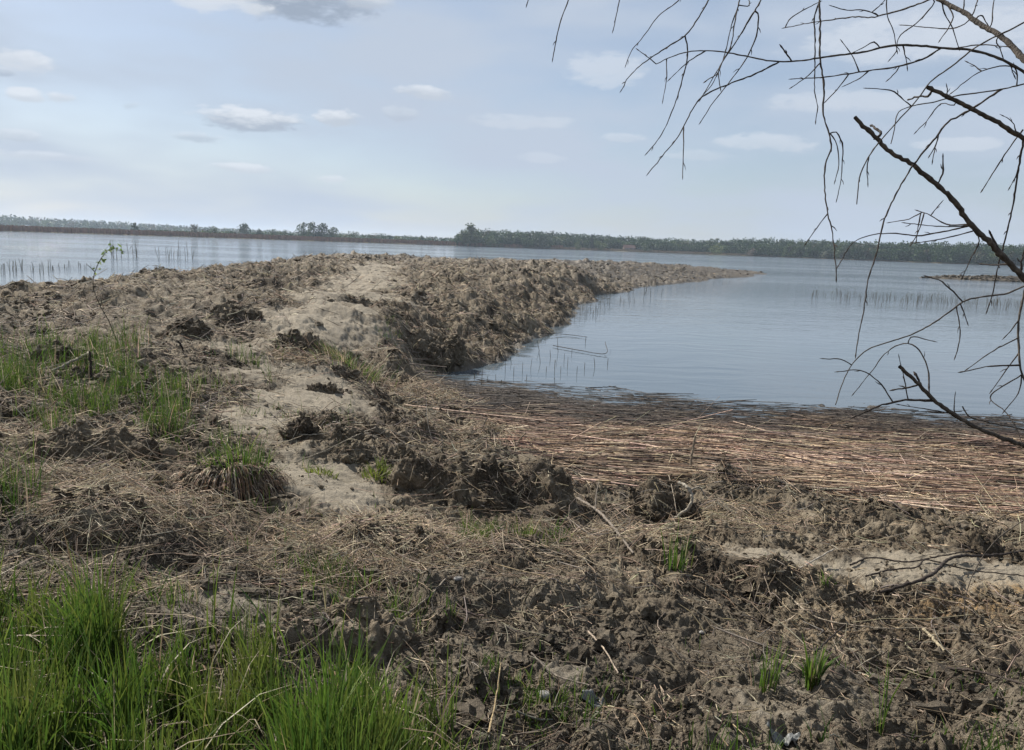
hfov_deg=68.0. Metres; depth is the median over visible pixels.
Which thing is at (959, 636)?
mud heap
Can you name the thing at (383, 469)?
plant
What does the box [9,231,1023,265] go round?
land
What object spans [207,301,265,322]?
mud clod
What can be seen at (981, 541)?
mud heap
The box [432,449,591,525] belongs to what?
mud heap
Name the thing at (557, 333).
stick
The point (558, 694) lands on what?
grass tuft
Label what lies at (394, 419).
mud clod
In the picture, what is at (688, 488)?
root
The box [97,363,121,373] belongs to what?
stick
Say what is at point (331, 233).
tree
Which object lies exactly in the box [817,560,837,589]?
grass tuft
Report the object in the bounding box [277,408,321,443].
mud clod
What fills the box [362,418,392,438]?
mud clod
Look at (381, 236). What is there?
tree
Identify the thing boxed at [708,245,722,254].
tree
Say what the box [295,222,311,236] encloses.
tree
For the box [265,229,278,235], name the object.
tree
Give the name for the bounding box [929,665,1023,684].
stick
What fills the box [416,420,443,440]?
mud clod
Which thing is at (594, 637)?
stick
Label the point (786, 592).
stick
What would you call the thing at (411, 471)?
mud heap
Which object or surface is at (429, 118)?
sky
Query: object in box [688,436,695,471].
stick
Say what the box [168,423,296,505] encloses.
grass tussock
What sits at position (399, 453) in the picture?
mud clod
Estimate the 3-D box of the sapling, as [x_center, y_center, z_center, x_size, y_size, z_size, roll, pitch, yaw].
[-5.348,-1.083,10.046,0.442,1.312,0.251,2,10,0]
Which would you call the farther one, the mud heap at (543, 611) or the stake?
the stake
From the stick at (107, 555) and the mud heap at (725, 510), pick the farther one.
the mud heap at (725, 510)
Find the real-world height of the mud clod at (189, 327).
0.423 m
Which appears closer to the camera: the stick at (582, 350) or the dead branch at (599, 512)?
the dead branch at (599, 512)
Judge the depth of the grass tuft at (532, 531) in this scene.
4.86 m
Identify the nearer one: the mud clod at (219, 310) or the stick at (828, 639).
the stick at (828, 639)
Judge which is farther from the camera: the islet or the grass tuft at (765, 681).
the islet
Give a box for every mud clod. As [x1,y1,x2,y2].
[24,339,97,365]
[154,317,215,340]
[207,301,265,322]
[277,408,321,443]
[313,411,340,429]
[322,422,367,443]
[322,439,387,463]
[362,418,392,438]
[376,411,412,425]
[381,442,416,460]
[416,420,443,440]
[984,584,1021,603]
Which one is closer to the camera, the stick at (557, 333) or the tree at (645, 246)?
the stick at (557, 333)
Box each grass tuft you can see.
[287,332,407,388]
[351,551,384,594]
[440,592,463,629]
[457,507,482,531]
[506,513,540,536]
[515,677,590,718]
[535,513,579,543]
[660,520,696,572]
[747,636,790,692]
[796,634,840,690]
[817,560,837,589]
[870,653,910,733]
[910,667,930,678]
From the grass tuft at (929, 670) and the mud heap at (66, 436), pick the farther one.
the mud heap at (66, 436)
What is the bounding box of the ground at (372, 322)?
[0,250,1023,749]
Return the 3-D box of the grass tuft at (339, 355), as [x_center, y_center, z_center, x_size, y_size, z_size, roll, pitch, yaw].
[-2.403,-0.225,10.966,1.746,0.820,1.846,2,10,0]
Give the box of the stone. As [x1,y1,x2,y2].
[536,690,551,700]
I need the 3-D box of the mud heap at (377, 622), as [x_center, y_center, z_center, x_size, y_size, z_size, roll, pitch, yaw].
[-0.726,1.136,3.259,1.029,0.406,0.564,2,10,0]
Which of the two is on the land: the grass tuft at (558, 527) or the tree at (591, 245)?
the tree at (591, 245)
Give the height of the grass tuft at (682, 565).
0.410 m
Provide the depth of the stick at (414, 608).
3.63 m
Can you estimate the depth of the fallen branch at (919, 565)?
4.68 m
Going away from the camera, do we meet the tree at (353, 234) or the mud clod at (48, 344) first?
the mud clod at (48, 344)
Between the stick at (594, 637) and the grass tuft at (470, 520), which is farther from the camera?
the grass tuft at (470, 520)
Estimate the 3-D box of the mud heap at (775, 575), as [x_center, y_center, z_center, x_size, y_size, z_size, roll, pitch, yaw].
[1.632,1.363,4.526,1.042,0.614,0.880,2,10,0]
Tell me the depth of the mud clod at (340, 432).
6.81 m
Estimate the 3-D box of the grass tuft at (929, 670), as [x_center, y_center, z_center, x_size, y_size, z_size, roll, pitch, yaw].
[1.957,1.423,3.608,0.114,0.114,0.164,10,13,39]
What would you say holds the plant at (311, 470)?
on the ground at (372, 322)
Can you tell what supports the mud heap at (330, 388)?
on the ground at (372, 322)
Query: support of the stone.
on the ground at (372, 322)
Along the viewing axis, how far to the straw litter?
4.69 m
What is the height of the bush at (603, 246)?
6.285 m
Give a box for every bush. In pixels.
[483,238,496,245]
[574,241,582,249]
[598,243,609,249]
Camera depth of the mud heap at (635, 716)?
2.81 m
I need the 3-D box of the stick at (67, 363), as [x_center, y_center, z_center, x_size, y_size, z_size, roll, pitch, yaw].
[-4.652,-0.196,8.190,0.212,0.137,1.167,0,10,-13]
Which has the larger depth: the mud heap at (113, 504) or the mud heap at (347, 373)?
the mud heap at (347, 373)
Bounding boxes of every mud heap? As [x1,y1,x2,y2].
[0,419,160,468]
[1,477,198,558]
[251,594,418,666]
[269,328,323,350]
[305,381,351,393]
[330,365,361,382]
[382,450,446,499]
[408,327,473,373]
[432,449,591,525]
[504,599,591,632]
[584,683,760,747]
[612,476,712,524]
[708,508,758,519]
[714,551,871,610]
[853,520,1023,564]
[920,615,1021,654]
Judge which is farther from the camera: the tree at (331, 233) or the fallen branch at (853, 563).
the tree at (331, 233)
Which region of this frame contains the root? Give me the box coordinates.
[672,481,704,519]
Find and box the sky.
[0,0,1023,247]
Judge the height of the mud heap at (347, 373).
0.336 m
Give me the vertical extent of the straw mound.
0.742 m
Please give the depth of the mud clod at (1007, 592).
4.41 m
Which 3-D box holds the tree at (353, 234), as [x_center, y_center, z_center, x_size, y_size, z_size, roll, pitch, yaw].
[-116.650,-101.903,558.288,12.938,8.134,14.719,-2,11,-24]
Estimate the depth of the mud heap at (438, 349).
14.05 m
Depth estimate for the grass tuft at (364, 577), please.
3.86 m
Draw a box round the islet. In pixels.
[919,274,1021,281]
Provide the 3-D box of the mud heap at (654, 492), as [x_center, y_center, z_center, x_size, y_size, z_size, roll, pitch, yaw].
[1.231,1.125,6.238,0.943,0.628,0.687,4,10,10]
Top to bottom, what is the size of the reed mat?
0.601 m
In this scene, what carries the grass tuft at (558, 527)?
on the ground at (372, 322)
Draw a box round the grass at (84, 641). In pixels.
[0,313,1023,749]
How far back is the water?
25.06 m
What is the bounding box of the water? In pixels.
[0,231,1023,429]
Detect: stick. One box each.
[52,351,88,371]
[85,544,152,567]
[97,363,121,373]
[279,425,328,435]
[294,427,375,462]
[401,578,445,618]
[487,663,501,733]
[530,652,589,686]
[538,332,584,336]
[553,342,607,353]
[588,631,618,673]
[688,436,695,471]
[783,590,926,628]
[800,549,834,568]
[814,622,847,652]
[922,627,945,651]
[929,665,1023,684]
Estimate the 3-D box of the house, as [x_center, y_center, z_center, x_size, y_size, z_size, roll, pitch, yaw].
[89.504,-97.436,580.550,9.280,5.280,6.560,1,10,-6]
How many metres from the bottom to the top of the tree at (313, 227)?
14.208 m
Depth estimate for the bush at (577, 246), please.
570.38 m
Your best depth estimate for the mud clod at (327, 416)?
7.38 m
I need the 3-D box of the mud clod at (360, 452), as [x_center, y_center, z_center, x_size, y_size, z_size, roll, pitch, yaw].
[-1.351,0.776,6.493,0.581,0.490,0.495,2,10,0]
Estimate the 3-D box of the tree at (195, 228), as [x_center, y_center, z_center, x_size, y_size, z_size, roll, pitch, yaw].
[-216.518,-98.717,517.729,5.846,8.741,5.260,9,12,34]
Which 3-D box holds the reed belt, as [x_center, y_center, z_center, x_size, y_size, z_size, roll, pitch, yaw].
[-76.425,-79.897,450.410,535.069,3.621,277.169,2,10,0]
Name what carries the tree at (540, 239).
on the land
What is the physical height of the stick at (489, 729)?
0.073 m
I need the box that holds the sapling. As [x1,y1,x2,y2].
[89,243,123,338]
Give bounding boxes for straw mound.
[303,500,473,563]
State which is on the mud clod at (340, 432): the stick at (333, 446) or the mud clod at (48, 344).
the stick at (333, 446)
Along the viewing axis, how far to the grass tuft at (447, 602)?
3.50 m
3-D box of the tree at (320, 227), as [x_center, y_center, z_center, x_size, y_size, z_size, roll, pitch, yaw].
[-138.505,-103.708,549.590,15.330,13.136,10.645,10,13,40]
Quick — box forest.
[0,214,1023,264]
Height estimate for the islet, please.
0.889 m
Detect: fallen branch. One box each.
[850,550,974,565]
[865,559,1023,576]
[879,549,1023,592]
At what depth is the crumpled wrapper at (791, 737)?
2.78 m
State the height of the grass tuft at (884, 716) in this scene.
0.391 m
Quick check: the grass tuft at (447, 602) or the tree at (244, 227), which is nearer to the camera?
the grass tuft at (447, 602)
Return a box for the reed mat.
[405,358,1023,520]
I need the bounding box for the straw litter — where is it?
[0,251,1023,749]
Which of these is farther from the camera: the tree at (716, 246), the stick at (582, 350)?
the tree at (716, 246)
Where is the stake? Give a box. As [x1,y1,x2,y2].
[88,351,92,379]
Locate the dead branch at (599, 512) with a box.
[547,483,633,553]
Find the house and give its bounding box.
[622,244,635,249]
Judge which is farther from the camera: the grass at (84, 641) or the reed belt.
the reed belt
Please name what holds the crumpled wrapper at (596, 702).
on the mud heap at (635, 716)
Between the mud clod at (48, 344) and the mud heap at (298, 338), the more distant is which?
the mud heap at (298, 338)
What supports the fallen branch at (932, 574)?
on the ground at (372, 322)
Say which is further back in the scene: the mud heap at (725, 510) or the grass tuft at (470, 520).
the mud heap at (725, 510)
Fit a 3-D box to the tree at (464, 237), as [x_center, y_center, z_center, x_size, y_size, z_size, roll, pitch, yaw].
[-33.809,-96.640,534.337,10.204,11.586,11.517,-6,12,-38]
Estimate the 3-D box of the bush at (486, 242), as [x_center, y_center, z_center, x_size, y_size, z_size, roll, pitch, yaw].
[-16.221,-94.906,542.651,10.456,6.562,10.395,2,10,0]
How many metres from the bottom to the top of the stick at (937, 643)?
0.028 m
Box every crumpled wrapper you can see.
[575,689,605,709]
[767,721,800,745]
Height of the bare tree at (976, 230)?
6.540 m
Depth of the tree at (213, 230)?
523.15 m
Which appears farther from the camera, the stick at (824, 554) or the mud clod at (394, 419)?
the mud clod at (394, 419)
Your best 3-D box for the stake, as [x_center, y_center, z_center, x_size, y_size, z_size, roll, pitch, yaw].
[-4.317,-0.067,7.775,0.037,0.361,0.038,2,10,0]
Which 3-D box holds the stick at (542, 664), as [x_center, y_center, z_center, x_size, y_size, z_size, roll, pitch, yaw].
[0.181,1.202,3.081,0.037,0.029,0.332,-7,13,-42]
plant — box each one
[303,464,339,479]
[360,455,392,483]
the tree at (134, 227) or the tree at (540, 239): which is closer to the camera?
the tree at (134, 227)
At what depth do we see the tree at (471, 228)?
536.86 m
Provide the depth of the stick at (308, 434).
6.79 m
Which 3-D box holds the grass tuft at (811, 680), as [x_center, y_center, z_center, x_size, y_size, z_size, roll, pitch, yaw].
[1.281,1.212,3.184,0.158,0.260,0.141,-5,12,-36]
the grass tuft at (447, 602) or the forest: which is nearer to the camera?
the grass tuft at (447, 602)
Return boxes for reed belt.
[0,224,771,255]
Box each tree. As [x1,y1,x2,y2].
[131,222,138,229]
[190,224,197,232]
[209,226,217,232]
[236,223,252,233]
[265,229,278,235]
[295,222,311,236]
[307,222,318,236]
[312,223,330,236]
[324,227,344,236]
[347,231,361,238]
[372,233,399,239]
[457,229,471,245]
[464,223,482,245]
[526,0,1023,622]
[531,231,557,248]
[587,234,594,248]
[641,242,650,250]
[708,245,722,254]

